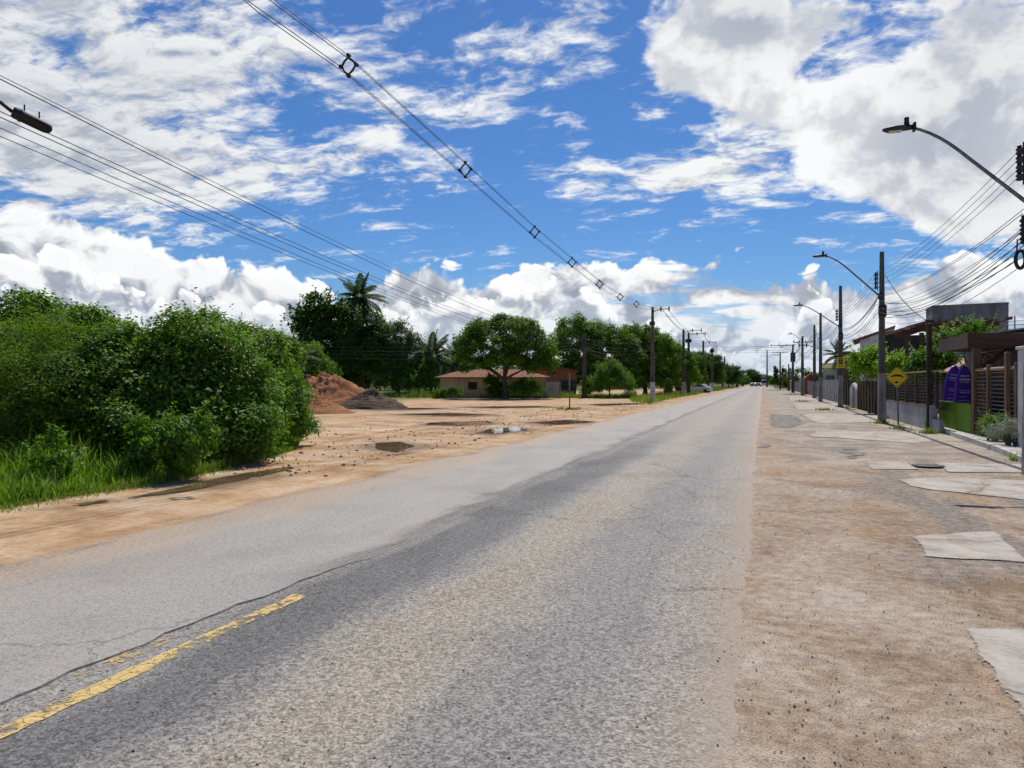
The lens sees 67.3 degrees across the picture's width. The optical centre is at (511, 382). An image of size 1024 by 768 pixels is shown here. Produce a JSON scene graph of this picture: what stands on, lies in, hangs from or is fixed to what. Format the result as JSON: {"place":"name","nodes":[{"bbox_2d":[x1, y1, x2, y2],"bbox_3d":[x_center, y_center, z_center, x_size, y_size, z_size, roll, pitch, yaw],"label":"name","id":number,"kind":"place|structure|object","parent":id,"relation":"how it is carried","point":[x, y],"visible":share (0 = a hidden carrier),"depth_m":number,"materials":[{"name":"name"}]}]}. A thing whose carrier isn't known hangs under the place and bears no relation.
{"place":"outdoors","nodes":[
{"label":"outdoors","id":0,"kind":"place"},
{"bbox_2d":[0,421,201,503],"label":"tall grass","id":1,"kind":"structure","parent":0,"point":[14,478],"depth_m":12.45,"materials":[{"name":"plant"}]},
{"bbox_2d":[0,386,761,767],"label":"road","id":2,"kind":"structure","parent":0,"point":[526,616],"depth_m":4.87,"materials":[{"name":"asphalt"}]},
{"bbox_2d":[75,634,172,679],"bbox_3d":[-2.438,1.690,4.583,0.140,0.001,1.207,0,0,18],"label":"yellow road line","id":3,"kind":"object","parent":2,"relation":"on","point":[122,655],"visible":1,"depth_m":4.77,"materials":[{"name":"paint"}]},
{"bbox_2d":[0,594,304,738],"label":"yellow road line","id":4,"kind":"object","parent":2,"relation":"on","point":[97,689],"visible":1,"depth_m":4.40,"materials":[{"name":"paint"}]},
{"bbox_2d":[0,569,332,704],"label":"road overlay edge","id":5,"kind":"object","parent":2,"relation":"on","point":[78,668],"visible":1,"depth_m":4.98,"materials":[{"name":"asphalt"}]},
{"bbox_2d":[0,383,1023,767],"bbox_3d":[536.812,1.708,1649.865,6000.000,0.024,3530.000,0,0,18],"label":"ground","id":6,"kind":"structure","parent":0,"point":[828,607],"depth_m":7.44,"materials":[{"name":"sand"}]},
{"bbox_2d":[0,302,48,447],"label":"shrub","id":7,"kind":"object","parent":6,"relation":"on","point":[7,322],"visible":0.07,"depth_m":16.33,"materials":[{"name":"green plant"}]},
{"bbox_2d":[0,284,78,329],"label":"shrub","id":8,"kind":"object","parent":6,"relation":"on","point":[38,299],"visible":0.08,"depth_m":20.45,"materials":[{"name":"green plant"}]},
{"bbox_2d":[21,423,87,483],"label":"bush","id":9,"kind":"object","parent":6,"relation":"on","point":[65,461],"visible":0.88,"depth_m":12.20,"materials":[{"name":"green plant"}]},
{"bbox_2d":[0,296,129,461],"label":"shrub","id":10,"kind":"object","parent":6,"relation":"on","point":[35,348],"visible":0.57,"depth_m":14.14,"materials":[{"name":"green plant"}]},
{"bbox_2d":[0,298,143,375],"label":"shrub","id":11,"kind":"object","parent":6,"relation":"on","point":[87,314],"visible":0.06,"depth_m":17.90,"materials":[{"name":"green plant"}]},
{"bbox_2d":[26,403,118,464],"bbox_3d":[-8.093,1.045,14.690,1.591,1.487,1.894,0,0,19],"label":"bush","id":12,"kind":"object","parent":6,"relation":"on","point":[75,443],"visible":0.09,"depth_m":14.13,"materials":[{"name":"green plant"}]},
{"bbox_2d":[0,319,160,461],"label":"shrub","id":13,"kind":"object","parent":6,"relation":"on","point":[116,417],"visible":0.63,"depth_m":14.10,"materials":[{"name":"green plant"}]},
{"bbox_2d":[0,464,233,512],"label":"thin grass","id":14,"kind":"structure","parent":6,"relation":"on","point":[110,491],"depth_m":11.75,"materials":[{"name":"plant"}]},
{"bbox_2d":[52,318,226,461],"bbox_3d":[-7.795,0.211,16.153,3.335,3.103,3.560,0,0,33],"label":"shrub","id":15,"kind":"object","parent":6,"relation":"on","point":[142,380],"visible":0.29,"depth_m":15.20,"materials":[{"name":"green plant"}]},
{"bbox_2d":[0,436,300,509],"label":"short grass","id":16,"kind":"structure","parent":6,"relation":"on","point":[220,465],"depth_m":13.31,"materials":[{"name":"plant"}]},
{"bbox_2d":[113,396,227,474],"bbox_3d":[-6.041,1.015,13.640,1.664,1.554,1.980,0,0,-39],"label":"bush","id":17,"kind":"object","parent":6,"relation":"on","point":[179,443],"visible":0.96,"depth_m":13.37,"materials":[{"name":"green plant"}]},
{"bbox_2d":[114,287,278,458],"bbox_3d":[-7.083,-0.105,16.676,3.885,3.729,3.656,0,0,-17],"label":"shrub","id":18,"kind":"object","parent":6,"relation":"on","point":[211,336],"visible":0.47,"depth_m":15.86,"materials":[{"name":"green plant"}]},
{"bbox_2d":[200,412,235,464],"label":"bush","id":19,"kind":"object","parent":6,"relation":"on","point":[218,455],"visible":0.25,"depth_m":15.34,"materials":[{"name":"green plant"}]},
{"bbox_2d":[141,305,299,451],"bbox_3d":[-7.559,-0.104,19.750,3.916,3.760,3.669,0,0,-24],"label":"shrub","id":20,"kind":"object","parent":6,"relation":"on","point":[280,342],"visible":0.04,"depth_m":19.60,"materials":[{"name":"green plant"}]},
{"bbox_2d":[150,328,291,461],"bbox_3d":[-6.417,0.242,17.081,3.282,3.034,3.151,0,0,-5],"label":"shrub","id":21,"kind":"object","parent":6,"relation":"on","point":[265,403],"visible":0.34,"depth_m":16.47,"materials":[{"name":"green plant"}]},
{"bbox_2d":[171,473,277,488],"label":"wet sand","id":22,"kind":"structure","parent":6,"relation":"on","point":[266,476],"depth_m":13.44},
{"bbox_2d":[131,466,293,496],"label":"puddle","id":23,"kind":"object","parent":22,"relation":"on","point":[228,479],"visible":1,"depth_m":13.26,"materials":[{"name":"liquid"}]},
{"bbox_2d":[219,304,307,443],"bbox_3d":[-6.676,-0.066,19.273,3.468,3.647,3.264,0,0,16],"label":"shrub","id":24,"kind":"object","parent":6,"relation":"on","point":[260,344],"visible":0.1,"depth_m":18.95,"materials":[{"name":"green plant"}]},
{"bbox_2d":[228,319,310,386],"bbox_3d":[-7.771,-0.093,23.574,3.560,3.736,3.335,0,0,9],"label":"shrub","id":25,"kind":"object","parent":6,"relation":"on","point":[296,350],"visible":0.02,"depth_m":23.08,"materials":[{"name":"green plant"}]},
{"bbox_2d":[270,358,324,447],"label":"shrub","id":26,"kind":"object","parent":6,"relation":"on","point":[301,396],"visible":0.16,"depth_m":20.35,"materials":[{"name":"green plant"}]},
{"bbox_2d":[272,329,344,377],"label":"bushy tree","id":27,"kind":"object","parent":6,"relation":"on","point":[316,366],"visible":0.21,"depth_m":81.02,"materials":[{"name":"green plant"}]},
{"bbox_2d":[282,285,350,341],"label":"open branch tree","id":28,"kind":"object","parent":6,"relation":"on","point":[318,311],"visible":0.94,"depth_m":90.59,"materials":[{"name":"green plant"}]},
{"bbox_2d":[308,401,354,413],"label":"earth heap","id":29,"kind":"object","parent":6,"relation":"on","point":[322,407],"visible":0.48,"depth_m":42.39,"materials":[{"name":"soil"}]},
{"bbox_2d":[304,371,364,403],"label":"earth heap","id":30,"kind":"object","parent":6,"relation":"on","point":[335,388],"visible":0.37,"depth_m":54.62,"materials":[{"name":"soil"}]},
{"bbox_2d":[281,294,393,375],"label":"almond tree","id":31,"kind":"object","parent":6,"relation":"on","point":[347,331],"visible":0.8,"depth_m":91.08,"materials":[{"name":"green plant"}]},
{"bbox_2d":[335,272,388,387],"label":"coconut palm","id":32,"kind":"object","parent":6,"relation":"on","point":[359,293],"visible":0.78,"depth_m":95.46,"materials":[{"name":"green plant"}]},
{"bbox_2d":[329,336,395,388],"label":"roadside tree","id":33,"kind":"object","parent":6,"relation":"on","point":[354,375],"visible":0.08,"depth_m":109.87,"materials":[{"name":"green plant"}]},
{"bbox_2d":[338,388,407,408],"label":"earth heap","id":34,"kind":"object","parent":6,"relation":"on","point":[371,398],"visible":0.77,"depth_m":49.85,"materials":[{"name":"grey soil"}]},
{"bbox_2d":[369,441,423,451],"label":"wet sand","id":35,"kind":"structure","parent":6,"relation":"on","point":[406,449],"depth_m":20.06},
{"bbox_2d":[375,442,413,451],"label":"puddle","id":36,"kind":"object","parent":35,"relation":"on","point":[392,446],"visible":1,"depth_m":20.31,"materials":[{"name":"liquid"}]},
{"bbox_2d":[365,315,440,393],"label":"vine tree","id":37,"kind":"object","parent":6,"relation":"on","point":[400,341],"visible":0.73,"depth_m":93.77,"materials":[{"name":"green plant"}]},
{"bbox_2d":[390,350,443,392],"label":"leafy tree","id":38,"kind":"object","parent":6,"relation":"on","point":[422,380],"visible":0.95,"depth_m":91.90,"materials":[{"name":"green plant"}]},
{"bbox_2d":[406,328,454,390],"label":"coconut palm","id":39,"kind":"object","parent":6,"relation":"on","point":[438,346],"visible":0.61,"depth_m":94.46,"materials":[{"name":"green plant"}]},
{"bbox_2d":[212,400,671,476],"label":"sand clods","id":40,"kind":"object","parent":6,"relation":"on","point":[288,470],"visible":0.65,"depth_m":23.03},
{"bbox_2d":[431,383,463,398],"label":"bush","id":41,"kind":"object","parent":6,"relation":"on","point":[444,393],"visible":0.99,"depth_m":80.15,"materials":[{"name":"green plant"}]},
{"bbox_2d":[481,371,502,398],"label":"house shrub","id":42,"kind":"object","parent":6,"relation":"on","point":[496,387],"visible":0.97,"depth_m":80.42,"materials":[{"name":"green plant"}]},
{"bbox_2d":[435,370,550,397],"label":"cream house","id":43,"kind":"structure","parent":6,"relation":"on","point":[471,384],"depth_m":83.50,"materials":[{"name":"paint"}]},
{"bbox_2d":[450,312,563,398],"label":"mango tree","id":44,"kind":"object","parent":6,"relation":"on","point":[507,351],"visible":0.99,"depth_m":78.27,"materials":[{"name":"green plant"}]},
{"bbox_2d":[379,389,637,397],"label":"weeds","id":45,"kind":"object","parent":6,"relation":"on","point":[416,394],"visible":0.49,"depth_m":85.95,"materials":[{"name":"green plant"}]},
{"bbox_2d":[507,373,545,398],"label":"house shrub","id":46,"kind":"object","parent":6,"relation":"on","point":[524,385],"visible":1,"depth_m":80.11,"materials":[{"name":"green plant"}]},
{"bbox_2d":[537,365,579,394],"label":"brick house","id":47,"kind":"structure","parent":6,"relation":"on","point":[561,374],"depth_m":93.00,"materials":[{"name":"brick"}]},
{"bbox_2d":[311,350,822,390],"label":"wood","id":48,"kind":"object","parent":6,"relation":"on","point":[375,383],"visible":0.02,"depth_m":178.79,"materials":[{"name":"green plant"}]},
{"bbox_2d":[582,334,586,397],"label":"utility pole","id":49,"kind":"object","parent":6,"relation":"on","point":[584,373],"visible":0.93,"depth_m":83.89,"materials":[{"name":"concrete"}]},
{"bbox_2d":[0,136,563,347],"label":"cable","id":50,"kind":"object","parent":49,"relation":"attached to","point":[214,225],"visible":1,"depth_m":15.65,"materials":[{"name":"rubber"}]},
{"bbox_2d":[0,111,566,341],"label":"cable","id":51,"kind":"object","parent":49,"relation":"attached to","point":[236,217],"visible":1,"depth_m":16.61,"materials":[{"name":"rubber"}]},
{"bbox_2d":[0,100,52,132],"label":"splice closure","id":52,"kind":"object","parent":51,"relation":"hanging from","point":[28,119],"visible":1,"depth_m":11.43,"materials":[{"name":"plastic"}]},
{"bbox_2d":[0,117,569,343],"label":"cable","id":53,"kind":"object","parent":49,"relation":"attached to","point":[212,211],"visible":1,"depth_m":15.62,"materials":[{"name":"rubber"}]},
{"bbox_2d":[0,75,576,338],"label":"cable","id":54,"kind":"object","parent":49,"relation":"attached to","point":[198,174],"visible":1,"depth_m":14.66,"materials":[{"name":"rubber"}]},
{"bbox_2d":[1,128,577,345],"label":"cable","id":55,"kind":"object","parent":49,"relation":"attached to","point":[222,223],"visible":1,"depth_m":15.83,"materials":[{"name":"rubber"}]},
{"bbox_2d":[0,79,583,341],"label":"cable","id":56,"kind":"object","parent":49,"relation":"attached to","point":[218,188],"visible":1,"depth_m":15.54,"materials":[{"name":"rubber"}]},
{"bbox_2d":[548,311,650,394],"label":"mango tree","id":57,"kind":"object","parent":6,"relation":"on","point":[595,332],"visible":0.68,"depth_m":99.07,"materials":[{"name":"green plant"}]},
{"bbox_2d":[579,356,638,395],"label":"roadside bush","id":58,"kind":"object","parent":6,"relation":"on","point":[613,372],"visible":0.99,"depth_m":83.32,"materials":[{"name":"green plant"}]},
{"bbox_2d":[612,320,687,393],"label":"mango tree","id":59,"kind":"object","parent":6,"relation":"on","point":[665,346],"visible":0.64,"depth_m":102.25,"materials":[{"name":"green plant"}]},
{"bbox_2d":[649,306,669,400],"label":"utility pole","id":60,"kind":"object","parent":6,"relation":"on","point":[652,370],"visible":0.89,"depth_m":71.40,"materials":[{"name":"concrete"}]},
{"bbox_2d":[244,0,661,311],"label":"power conductor","id":61,"kind":"object","parent":60,"relation":"attached to","point":[405,125],"visible":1,"depth_m":18.69,"materials":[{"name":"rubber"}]},
{"bbox_2d":[247,0,661,309],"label":"power conductor","id":62,"kind":"object","parent":60,"relation":"attached to","point":[405,123],"visible":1,"depth_m":19.11,"materials":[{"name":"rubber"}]},
{"bbox_2d":[269,0,666,309],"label":"power conductor","id":63,"kind":"object","parent":60,"relation":"attached to","point":[422,124],"visible":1,"depth_m":19.09,"materials":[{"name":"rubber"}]},
{"bbox_2d":[646,337,704,391],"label":"roadside tree","id":64,"kind":"object","parent":6,"relation":"on","point":[692,372],"visible":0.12,"depth_m":110.40,"materials":[{"name":"green plant"}]},
{"bbox_2d":[686,351,709,384],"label":"roadside tree","id":65,"kind":"object","parent":6,"relation":"on","point":[701,364],"visible":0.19,"depth_m":132.37,"materials":[{"name":"green plant"}]},
{"bbox_2d":[694,349,727,384],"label":"roadside tree","id":66,"kind":"object","parent":6,"relation":"on","point":[718,368],"visible":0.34,"depth_m":162.57,"materials":[{"name":"green plant"}]},
{"bbox_2d":[715,362,745,387],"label":"roadside tree","id":67,"kind":"object","parent":6,"relation":"on","point":[733,375],"visible":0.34,"depth_m":213.66,"materials":[{"name":"green plant"}]},
{"bbox_2d":[768,414,804,427],"bbox_3d":[12.594,1.690,35.195,2.376,0.001,14.040,0,0,18],"label":"tarmac patch","id":68,"kind":"object","parent":6,"relation":"on","point":[785,421],"visible":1,"depth_m":34.29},
{"bbox_2d":[799,325,815,397],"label":"utility pole","id":69,"kind":"object","parent":6,"relation":"on","point":[814,370],"visible":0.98,"depth_m":83.91,"materials":[{"name":"concrete"}]},
{"bbox_2d":[793,286,843,406],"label":"utility pole","id":70,"kind":"object","parent":6,"relation":"on","point":[840,379],"visible":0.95,"depth_m":52.72,"materials":[{"name":"concrete"}]},
{"bbox_2d":[818,313,822,401],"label":"utility pole","id":71,"kind":"object","parent":6,"relation":"on","point":[820,391],"visible":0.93,"depth_m":68.42,"materials":[{"name":"concrete"}]},
{"bbox_2d":[791,403,855,409],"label":"concrete slab","id":72,"kind":"structure","parent":6,"relation":"on","point":[805,406],"depth_m":54.40,"materials":[{"name":"concrete"}]},
{"bbox_2d":[823,379,843,402],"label":"concrete fence","id":73,"kind":"object","parent":6,"relation":"on","point":[830,390],"visible":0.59,"depth_m":72.10,"materials":[{"name":"concrete"}]},
{"bbox_2d":[802,414,887,422],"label":"concrete slab","id":74,"kind":"structure","parent":6,"relation":"on","point":[834,418],"depth_m":36.23,"materials":[{"name":"concrete"}]},
{"bbox_2d":[813,251,886,421],"bbox_3d":[14.323,-1.923,32.703,2.890,7.446,0.431,0,0,18],"label":"utility pole","id":75,"kind":"object","parent":6,"relation":"on","point":[881,411],"visible":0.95,"depth_m":32.33,"materials":[{"name":"concrete"}]},
{"bbox_2d":[842,342,888,412],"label":"lime tree","id":76,"kind":"object","parent":6,"relation":"on","point":[861,361],"visible":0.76,"depth_m":42.22,"materials":[{"name":"green plant"}]},
{"bbox_2d":[857,380,877,413],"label":"board fence","id":77,"kind":"object","parent":6,"relation":"on","point":[862,395],"visible":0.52,"depth_m":45.13,"materials":[{"name":"brown wood"}]},
{"bbox_2d":[809,430,936,442],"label":"concrete slab","id":78,"kind":"structure","parent":6,"relation":"on","point":[895,436],"depth_m":24.60,"materials":[{"name":"concrete"}]},
{"bbox_2d":[862,347,914,393],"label":"lime tree","id":79,"kind":"object","parent":6,"relation":"on","point":[893,361],"visible":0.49,"depth_m":40.68,"materials":[{"name":"green plant"}]},
{"bbox_2d":[865,460,917,468],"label":"concrete slab","id":80,"kind":"structure","parent":6,"relation":"on","point":[900,464],"depth_m":15.69,"materials":[{"name":"concrete"}]},
{"bbox_2d":[886,367,907,427],"bbox_3d":[14.249,0.610,28.495,0.768,2.381,0.095,0,0,11],"label":"bump sign","id":81,"kind":"object","parent":6,"relation":"on","point":[896,377],"visible":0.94,"depth_m":28.46,"materials":[{"name":"metal"}]},
{"bbox_2d":[886,401,943,432],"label":"garden wall","id":82,"kind":"structure","parent":6,"relation":"on","point":[913,415],"depth_m":29.85,"materials":[{"name":"concrete"}]},
{"bbox_2d":[886,370,944,408],"bbox_3d":[16.288,0.230,31.588,0.170,1.320,12.294,0,0,18],"label":"slat fence","id":83,"kind":"object","parent":82,"relation":"on","point":[937,391],"visible":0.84,"depth_m":30.01,"materials":[{"name":"brown wood"}]},
{"bbox_2d":[925,319,933,427],"bbox_3d":[14.775,-0.269,27.246,0.260,3.939,0.260,0,0,18],"label":"utility pole","id":84,"kind":"object","parent":6,"relation":"on","point":[928,364],"visible":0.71,"depth_m":27.18,"materials":[{"name":"brown wood"}]},
{"bbox_2d":[898,331,962,403],"bbox_3d":[19.375,-0.294,35.408,2.600,4.194,2.485,0,0,-35],"label":"garden tree","id":85,"kind":"object","parent":6,"relation":"on","point":[941,360],"visible":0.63,"depth_m":35.15,"materials":[{"name":"green plant"}]},
{"bbox_2d":[885,317,1012,404],"bbox_3d":[21.611,-0.667,38.502,5.541,4.773,4.177,0,0,29],"label":"pergola","id":86,"kind":"object","parent":6,"relation":"on","point":[906,332],"visible":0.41,"depth_m":37.97,"materials":[{"name":"red wood"}]},
{"bbox_2d":[942,365,958,401],"bbox_3d":[16.615,0.459,29.075,0.680,2.282,0.073,7,0,-3],"label":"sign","id":87,"kind":"object","parent":6,"relation":"on","point":[948,389],"visible":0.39,"depth_m":29.04,"materials":[{"name":"plastic"}]},
{"bbox_2d":[882,117,1023,474],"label":"utility pole","id":88,"kind":"object","parent":6,"relation":"on","point":[907,125],"visible":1,"depth_m":14.25,"materials":[{"name":"concrete"}]},
{"bbox_2d":[899,477,1023,499],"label":"concrete slab","id":89,"kind":"structure","parent":6,"relation":"on","point":[1006,488],"depth_m":12.65,"materials":[{"name":"concrete"}]},
{"bbox_2d":[923,313,1005,366],"bbox_3d":[19.372,-0.598,32.890,3.385,4.802,1.824,0,0,0],"label":"garden tree","id":90,"kind":"object","parent":6,"relation":"on","point":[947,333],"visible":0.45,"depth_m":32.95,"materials":[{"name":"green plant"}]},
{"bbox_2d":[925,302,1008,412],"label":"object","id":91,"kind":"structure","parent":6,"relation":"on","point":[988,310],"depth_m":42.02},
{"bbox_2d":[913,531,1023,561],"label":"concrete slab","id":92,"kind":"structure","parent":6,"relation":"on","point":[991,545],"depth_m":7.95,"materials":[{"name":"concrete"}]},
{"bbox_2d":[933,462,1020,471],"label":"concrete slab","id":93,"kind":"structure","parent":6,"relation":"on","point":[970,467],"depth_m":15.32,"materials":[{"name":"concrete"}]},
{"bbox_2d":[968,628,1023,714],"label":"concrete slab","id":94,"kind":"structure","parent":6,"relation":"on","point":[1001,650],"depth_m":4.79,"materials":[{"name":"concrete"}]},
{"bbox_2d":[1015,346,1023,447],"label":"white pillar","id":95,"kind":"structure","parent":6,"relation":"on","point":[1020,349],"depth_m":18.87,"materials":[{"name":"paint"}]},
{"bbox_2d":[0,0,1023,380],"label":"sky","id":96,"kind":"structure","parent":0,"point":[696,158],"materials":[{"name":"blue"}]},
{"bbox_2d":[629,385,739,403],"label":"verge grass","id":97,"kind":"structure","parent":0,"point":[658,395],"depth_m":86.43,"materials":[{"name":"plant"}]},
{"bbox_2d":[822,363,836,379],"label":"green house","id":98,"kind":"structure","parent":0,"point":[829,373],"depth_m":90.04,"materials":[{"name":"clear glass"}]},
{"bbox_2d":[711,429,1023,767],"bbox_3d":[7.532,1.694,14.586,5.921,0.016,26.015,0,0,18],"label":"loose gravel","id":99,"kind":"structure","parent":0,"point":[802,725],"depth_m":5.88,"materials":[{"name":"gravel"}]},
{"bbox_2d":[852,326,894,380],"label":"white house","id":100,"kind":"structure","parent":0,"point":[866,341],"depth_m":62.17,"materials":[{"name":"paint"}]},
{"bbox_2d":[878,330,925,404],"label":"dark house","id":101,"kind":"structure","parent":0,"point":[891,342],"depth_m":45.26,"materials":[{"name":"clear glass"}]},
{"bbox_2d":[945,427,1021,453],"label":"curb","id":102,"kind":"structure","parent":0,"point":[1012,447],"depth_m":20.77,"materials":[{"name":"concrete"}]},
{"bbox_2d":[939,401,970,432],"bbox_3d":[15.092,1.145,26.250,0.090,0.950,4.568,0,0,18],"label":"green board","id":103,"kind":"object","parent":102,"relation":"on","point":[955,415],"visible":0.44,"depth_m":25.84,"materials":[{"name":"paint"}]},
{"bbox_2d":[953,365,970,403],"bbox_3d":[15.703,0.495,26.749,0.680,2.190,0.073,2,0,-3],"label":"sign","id":104,"kind":"object","parent":102,"relation":"on","point":[962,389],"visible":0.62,"depth_m":26.72,"materials":[{"name":"plastic"}]},
{"bbox_2d":[938,333,1023,433],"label":"gate kiosk","id":105,"kind":"object","parent":102,"relation":"on","point":[993,347],"visible":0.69,"depth_m":23.90,"materials":[{"name":"red wood"}]},
{"bbox_2d":[974,409,1003,440],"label":"pavement bush","id":106,"kind":"object","parent":102,"relation":"on","point":[988,419],"visible":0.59,"depth_m":21.00,"materials":[{"name":"green plant"}]},
{"bbox_2d":[972,352,1017,442],"bbox_3d":[13.737,0.390,21.802,0.285,2.420,4.577,0,0,18],"label":"rail fence","id":107,"kind":"object","parent":102,"relation":"on","point":[1007,368],"visible":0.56,"depth_m":21.73,"materials":[{"name":"brown wood"}]},
{"bbox_2d":[979,409,1018,445],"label":"silver bush","id":108,"kind":"object","parent":102,"relation":"on","point":[1010,424],"visible":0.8,"depth_m":19.47,"materials":[{"name":"green plant"}]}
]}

